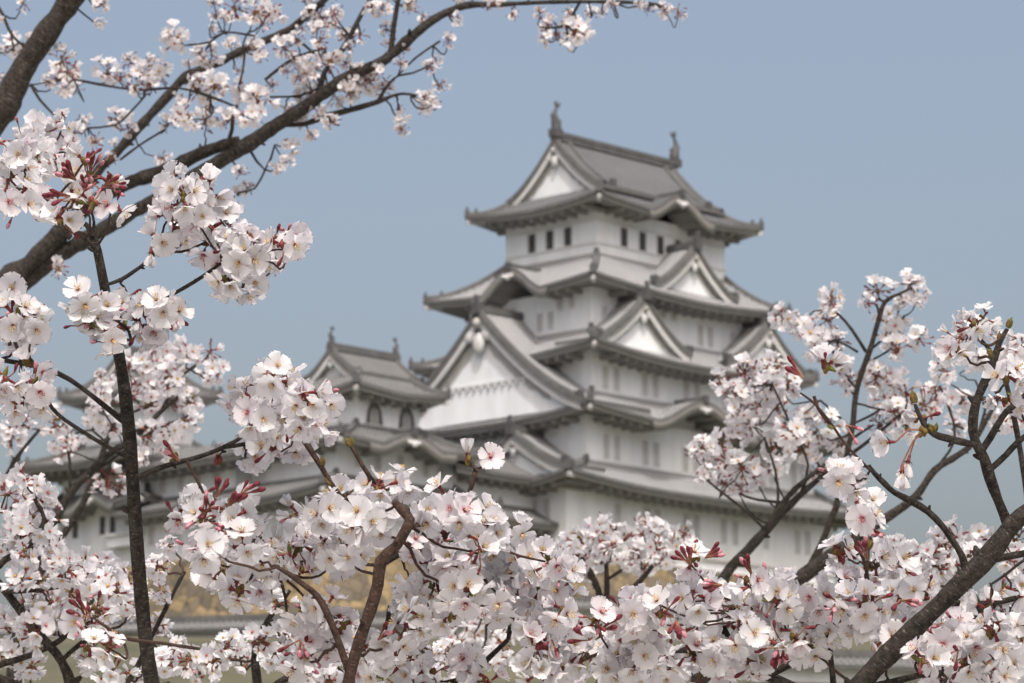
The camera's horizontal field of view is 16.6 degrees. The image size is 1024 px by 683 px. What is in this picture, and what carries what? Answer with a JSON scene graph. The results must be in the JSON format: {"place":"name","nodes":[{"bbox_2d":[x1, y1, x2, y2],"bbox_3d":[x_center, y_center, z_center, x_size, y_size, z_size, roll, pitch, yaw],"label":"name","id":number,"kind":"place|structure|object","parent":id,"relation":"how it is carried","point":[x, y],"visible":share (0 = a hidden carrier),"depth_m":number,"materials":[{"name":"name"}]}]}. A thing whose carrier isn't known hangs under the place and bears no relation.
{"place":"outdoors","nodes":[
{"label":"outdoors","id":0,"kind":"place"},
{"bbox_2d":[0,636,1023,682],"bbox_3d":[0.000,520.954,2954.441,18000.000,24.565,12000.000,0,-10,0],"label":"ground","id":1,"kind":"structure","parent":0,"point":[53,674],"depth_m":212.18,"materials":[{"name":"green plant"}]},
{"bbox_2d":[0,107,221,682],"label":"cherry tree","id":2,"kind":"object","parent":1,"relation":"on","point":[24,529],"visible":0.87,"depth_m":4.14,"materials":[{"name":"white plant"}]},
{"bbox_2d":[0,334,230,682],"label":"cherry tree","id":3,"kind":"object","parent":1,"relation":"on","point":[145,364],"visible":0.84,"depth_m":6.70,"materials":[{"name":"white plant"}]},
{"bbox_2d":[0,134,345,682],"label":"cherry tree","id":4,"kind":"object","parent":1,"relation":"on","point":[293,413],"visible":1,"depth_m":3.23,"materials":[{"name":"white plant"}]},
{"bbox_2d":[0,611,468,638],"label":"plaster wall","id":5,"kind":"structure","parent":1,"relation":"on","point":[203,626],"depth_m":240.33,"materials":[{"name":"paint"}]},
{"bbox_2d":[32,547,491,637],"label":"stone wall","id":6,"kind":"structure","parent":1,"relation":"on","point":[190,598],"depth_m":250.66,"materials":[{"name":"beige stone"}]},
{"bbox_2d":[10,331,222,569],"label":"keep","id":7,"kind":"structure","parent":6,"relation":"on","point":[97,528],"depth_m":265.57,"materials":[{"name":"white paint"}]},
{"bbox_2d":[111,443,270,562],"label":"gallery","id":8,"kind":"object","parent":6,"relation":"on","point":[169,484],"visible":0.27,"depth_m":258.17,"materials":[{"name":"white paint"}]},
{"bbox_2d":[176,326,502,560],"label":"keep","id":9,"kind":"structure","parent":6,"relation":"on","point":[388,397],"depth_m":254.53,"materials":[{"name":"white paint"}]},
{"bbox_2d":[454,457,558,560],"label":"gallery","id":10,"kind":"object","parent":6,"relation":"on","point":[507,480],"visible":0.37,"depth_m":261.84,"materials":[{"name":"white paint"}]},
{"bbox_2d":[0,0,687,307],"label":"cherry tree","id":11,"kind":"object","parent":1,"relation":"on","point":[53,248],"visible":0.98,"depth_m":7.39,"materials":[{"name":"pink plant"}]},
{"bbox_2d":[195,579,513,682],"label":"cherry tree","id":12,"kind":"object","parent":1,"relation":"on","point":[227,654],"visible":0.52,"depth_m":4.12,"materials":[{"name":"white plant"}]},
{"bbox_2d":[163,436,588,682],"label":"cherry tree","id":13,"kind":"object","parent":1,"relation":"on","point":[534,573],"visible":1,"depth_m":3.19,"materials":[{"name":"white plant"}]},
{"bbox_2d":[427,511,702,652],"bbox_3d":[0.313,1.558,6.181,1.001,2.549,0.501,0,-10,0],"label":"cherry tree","id":14,"kind":"object","parent":1,"relation":"on","point":[596,538],"visible":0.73,"depth_m":6.35,"materials":[{"name":"white plant"}]},
{"bbox_2d":[480,594,675,637],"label":"plaster wall","id":15,"kind":"structure","parent":1,"relation":"on","point":[584,605],"depth_m":234.82,"materials":[{"name":"paint"}]},
{"bbox_2d":[572,559,815,602],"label":"stone wall","id":16,"kind":"structure","parent":1,"relation":"on","point":[663,578],"depth_m":266.00,"materials":[{"name":"beige stone"}]},
{"bbox_2d":[408,101,847,583],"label":"castle keep","id":17,"kind":"structure","parent":16,"relation":"on","point":[611,313],"depth_m":273.45,"materials":[{"name":"white paint"}]},
{"bbox_2d":[509,307,1023,682],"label":"cherry tree","id":18,"kind":"object","parent":1,"relation":"on","point":[780,603],"visible":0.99,"depth_m":3.18,"materials":[{"name":"white plant"}]},
{"bbox_2d":[676,608,1017,636],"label":"plaster wall","id":19,"kind":"structure","parent":1,"relation":"on","point":[730,629],"depth_m":239.72,"materials":[{"name":"paint"}]},
{"bbox_2d":[684,268,1020,682],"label":"cherry tree","id":20,"kind":"object","parent":1,"relation":"on","point":[771,398],"visible":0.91,"depth_m":6.55,"materials":[{"name":"white plant"}]},
{"bbox_2d":[749,648,992,682],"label":"plaster wall","id":21,"kind":"structure","parent":1,"relation":"on","point":[849,664],"depth_m":204.25,"materials":[{"name":"paint"}]},
{"bbox_2d":[870,301,1023,682],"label":"cherry tree","id":22,"kind":"object","parent":1,"relation":"on","point":[933,552],"visible":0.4,"depth_m":4.15,"materials":[{"name":"white plant"}]},
{"bbox_2d":[0,0,1023,619],"label":"sky","id":23,"kind":"structure","parent":0,"point":[884,138],"materials":[{"name":"blue"}]}
]}

